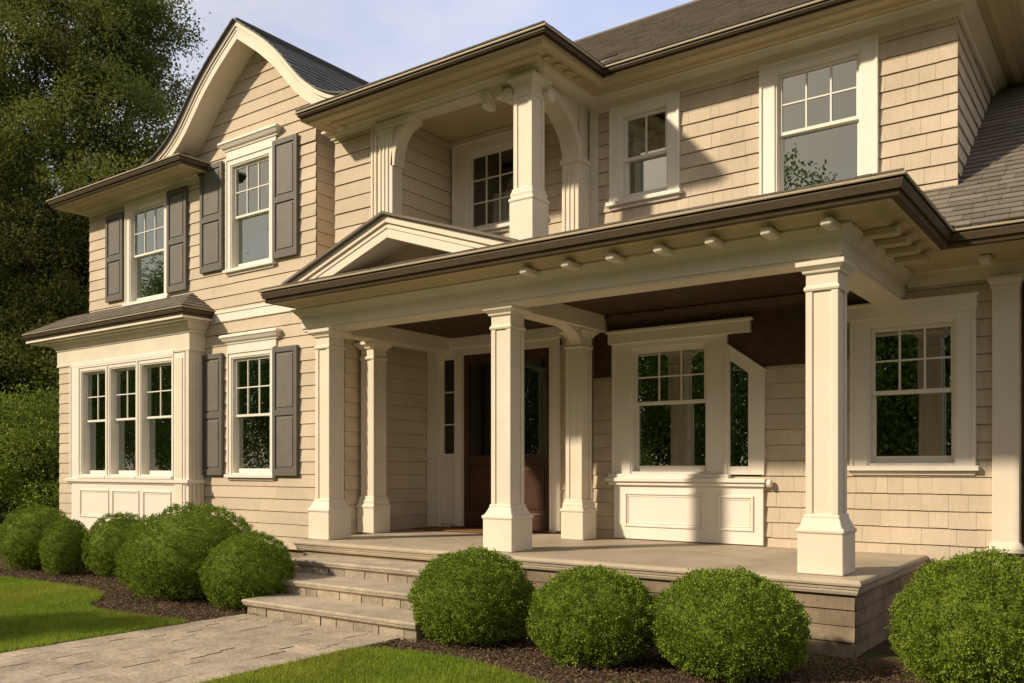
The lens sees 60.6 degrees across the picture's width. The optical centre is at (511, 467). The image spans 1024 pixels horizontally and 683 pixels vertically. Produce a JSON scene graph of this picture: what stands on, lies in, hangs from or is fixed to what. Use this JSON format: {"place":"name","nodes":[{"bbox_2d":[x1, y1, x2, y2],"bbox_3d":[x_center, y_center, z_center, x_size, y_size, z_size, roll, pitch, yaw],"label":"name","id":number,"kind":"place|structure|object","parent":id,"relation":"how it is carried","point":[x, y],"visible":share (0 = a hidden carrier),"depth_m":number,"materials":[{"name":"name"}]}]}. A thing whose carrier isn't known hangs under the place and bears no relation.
{"place":"outdoors","nodes":[
{"label":"outdoors","id":0,"kind":"place"},
{"bbox_2d":[0,574,189,652],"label":"grass","id":1,"kind":"structure","parent":0,"point":[45,600],"depth_m":9.00,"materials":[{"name":"green plant"}]},
{"bbox_2d":[0,614,398,682],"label":"path","id":2,"kind":"structure","parent":0,"point":[205,640],"depth_m":7.38,"materials":[{"name":"beige stone"}]},
{"bbox_2d":[0,0,693,422],"label":"sky","id":3,"kind":"structure","parent":0,"point":[370,40],"materials":[{"name":"blue"}]},
{"bbox_2d":[192,644,550,682],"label":"grass","id":4,"kind":"structure","parent":0,"point":[350,667],"depth_m":6.62,"materials":[{"name":"green plant"}]},
{"bbox_2d":[0,474,943,682],"bbox_3d":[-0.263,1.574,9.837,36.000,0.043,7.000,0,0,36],"label":"mulch bed","id":5,"kind":"object","parent":0,"point":[884,646],"visible":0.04,"depth_m":7.14,"materials":[{"name":"brown soil"}]},
{"bbox_2d":[0,373,59,517],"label":"leafy bush","id":6,"kind":"object","parent":5,"relation":"on","point":[30,444],"visible":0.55,"depth_m":24.55,"materials":[{"name":"green plant"}]},
{"bbox_2d":[0,504,69,569],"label":"round shrub","id":7,"kind":"object","parent":5,"relation":"on","point":[22,533],"visible":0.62,"depth_m":13.25,"materials":[{"name":"green plant"}]},
{"bbox_2d":[0,220,87,510],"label":"deciduous tree","id":8,"kind":"object","parent":5,"relation":"on","point":[18,380],"visible":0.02,"depth_m":31.58,"materials":[{"name":"green plant"}]},
{"bbox_2d":[0,5,93,391],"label":"deciduous tree","id":9,"kind":"object","parent":5,"relation":"on","point":[53,164],"visible":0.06,"depth_m":31.55,"materials":[{"name":"green plant"}]},
{"bbox_2d":[7,246,89,469],"bbox_3d":[-14.909,-3.382,35.194,10.076,11.679,9.061,0,0,-6],"label":"deciduous tree","id":10,"kind":"object","parent":5,"relation":"on","point":[87,268],"depth_m":32.89,"materials":[{"name":"green plant"}]},
{"bbox_2d":[37,517,91,574],"bbox_3d":[-6.541,1.138,12.872,0.799,0.858,0.760,0,0,36],"label":"round shrub","id":11,"kind":"object","parent":5,"relation":"on","point":[61,542],"visible":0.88,"depth_m":12.66,"materials":[{"name":"green plant"}]},
{"bbox_2d":[1,135,161,288],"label":"deciduous tree","id":12,"kind":"object","parent":5,"relation":"on","point":[93,174],"depth_m":38.38,"materials":[{"name":"green plant"}]},
{"bbox_2d":[0,0,210,409],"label":"deciduous tree","id":13,"kind":"object","parent":5,"relation":"on","point":[127,74],"visible":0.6,"depth_m":28.19,"materials":[{"name":"green plant"}]},
{"bbox_2d":[81,511,150,577],"bbox_3d":[-5.669,1.093,12.777,1.192,0.930,1.151,0,0,36],"label":"round shrub","id":14,"kind":"object","parent":5,"relation":"on","point":[106,540],"visible":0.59,"depth_m":12.42,"materials":[{"name":"green plant"}]},
{"bbox_2d":[113,501,253,600],"bbox_3d":[-3.997,0.980,10.759,2.093,1.172,1.652,0,0,36],"label":"round shrub","id":15,"kind":"object","parent":5,"relation":"on","point":[165,554],"visible":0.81,"depth_m":10.14,"materials":[{"name":"green plant"}]},
{"bbox_2d":[197,529,297,609],"bbox_3d":[-2.965,1.134,9.895,1.119,0.885,1.057,0,0,36],"label":"round shrub","id":16,"kind":"object","parent":5,"relation":"on","point":[242,566],"visible":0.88,"depth_m":9.58,"materials":[{"name":"green plant"}]},
{"bbox_2d":[407,543,536,646],"bbox_3d":[-0.339,1.124,7.944,1.234,0.895,1.188,0,0,36],"label":"round shrub","id":17,"kind":"object","parent":5,"relation":"on","point":[470,594],"visible":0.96,"depth_m":7.60,"materials":[{"name":"green plant"}]},
{"bbox_2d":[21,0,1023,658],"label":"house","id":18,"kind":"structure","parent":5,"relation":"on","point":[657,302],"depth_m":10.72,"materials":[{"name":"paint"}]},
{"bbox_2d":[77,364,105,478],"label":"window","id":19,"kind":"structure","parent":18,"relation":"in","point":[91,379],"depth_m":17.90,"materials":[{"name":"paint"}]},
{"bbox_2d":[105,360,136,478],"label":"window","id":20,"kind":"structure","parent":18,"relation":"in","point":[121,377],"depth_m":17.26,"materials":[{"name":"paint"}]},
{"bbox_2d":[122,190,170,306],"bbox_3d":[-7.079,-4.215,17.118,1.550,2.101,0.243,0,0,36],"label":"window","id":21,"kind":"structure","parent":18,"relation":"in","point":[144,218],"depth_m":17.23,"materials":[{"name":"paint"}]},
{"bbox_2d":[135,355,173,479],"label":"window","id":22,"kind":"structure","parent":18,"relation":"in","point":[155,375],"depth_m":16.56,"materials":[{"name":"paint"}]},
{"bbox_2d":[217,123,282,275],"bbox_3d":[-4.495,-4.593,15.205,1.600,2.375,0.298,0,0,36],"label":"window","id":23,"kind":"structure","parent":18,"relation":"in","point":[248,162],"depth_m":15.31,"materials":[{"name":"paint"}]},
{"bbox_2d":[219,328,281,480],"bbox_3d":[-4.479,-1.073,15.193,1.560,2.575,0.298,0,0,36],"label":"window","id":24,"kind":"structure","parent":18,"relation":"in","point":[249,355],"depth_m":15.30,"materials":[{"name":"paint"}]},
{"bbox_2d":[411,526,482,532],"bbox_3d":[-0.624,0.907,12.783,1.850,0.019,0.500,0,0,36],"label":"doormat","id":25,"kind":"object","parent":18,"relation":"on","point":[456,529],"visible":0.56,"depth_m":12.83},
{"bbox_2d":[464,353,490,525],"bbox_3d":[-0.398,-0.420,13.194,0.803,2.600,0.050,0,0,36],"label":"door","id":26,"kind":"structure","parent":18,"relation":"in","point":[477,367],"depth_m":13.28,"materials":[{"name":"brown wood"}]},
{"bbox_2d":[452,120,545,233],"bbox_3d":[-0.179,-4.095,12.656,1.720,1.421,0.243,0,0,36],"label":"window","id":27,"kind":"structure","parent":18,"relation":"in","point":[464,154],"depth_m":12.93,"materials":[{"name":"paint"}]},
{"bbox_2d":[524,347,548,529],"bbox_3d":[0.257,-0.420,12.717,0.806,2.600,0.050,0,0,36],"label":"door","id":28,"kind":"structure","parent":18,"relation":"in","point":[536,361],"depth_m":12.63,"materials":[{"name":"brown wood"}]},
{"bbox_2d":[605,89,682,210],"bbox_3d":[1.721,-4.046,11.273,1.060,1.341,0.243,0,0,36],"label":"window","id":29,"kind":"structure","parent":18,"relation":"in","point":[644,134],"depth_m":11.29,"materials":[{"name":"paint"}]},
{"bbox_2d":[605,316,772,486],"bbox_3d":[2.175,-0.779,10.920,2.210,2.013,0.280,0,0,36],"label":"window","id":30,"kind":"structure","parent":18,"relation":"in","point":[681,417],"depth_m":10.95,"materials":[{"name":"paint"}]},
{"bbox_2d":[759,33,878,194],"bbox_3d":[3.488,-3.868,9.988,1.390,1.726,0.243,0,0,36],"label":"window","id":31,"kind":"structure","parent":18,"relation":"in","point":[819,113],"depth_m":10.00,"materials":[{"name":"glass"}]},
{"bbox_2d":[847,292,979,474],"bbox_3d":[4.264,-0.860,9.422,1.370,1.870,0.245,0,0,36],"label":"window","id":32,"kind":"structure","parent":18,"relation":"in","point":[913,372],"depth_m":9.40,"materials":[{"name":"paint"}]},
{"bbox_2d":[524,564,657,667],"bbox_3d":[0.670,1.172,7.126,1.172,0.802,1.101,0,0,36],"label":"round shrub","id":33,"kind":"object","parent":5,"relation":"on","point":[587,614],"visible":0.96,"depth_m":6.80,"materials":[{"name":"green plant"}]},
{"bbox_2d":[647,565,811,682],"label":"round shrub","id":34,"kind":"object","parent":5,"relation":"on","point":[728,624],"visible":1,"depth_m":6.33,"materials":[{"name":"green plant"}]},
{"bbox_2d":[884,546,1023,682],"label":"round shrub","id":35,"kind":"object","parent":5,"relation":"on","point":[959,618],"visible":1,"depth_m":5.96,"materials":[{"name":"green plant"}]}
]}

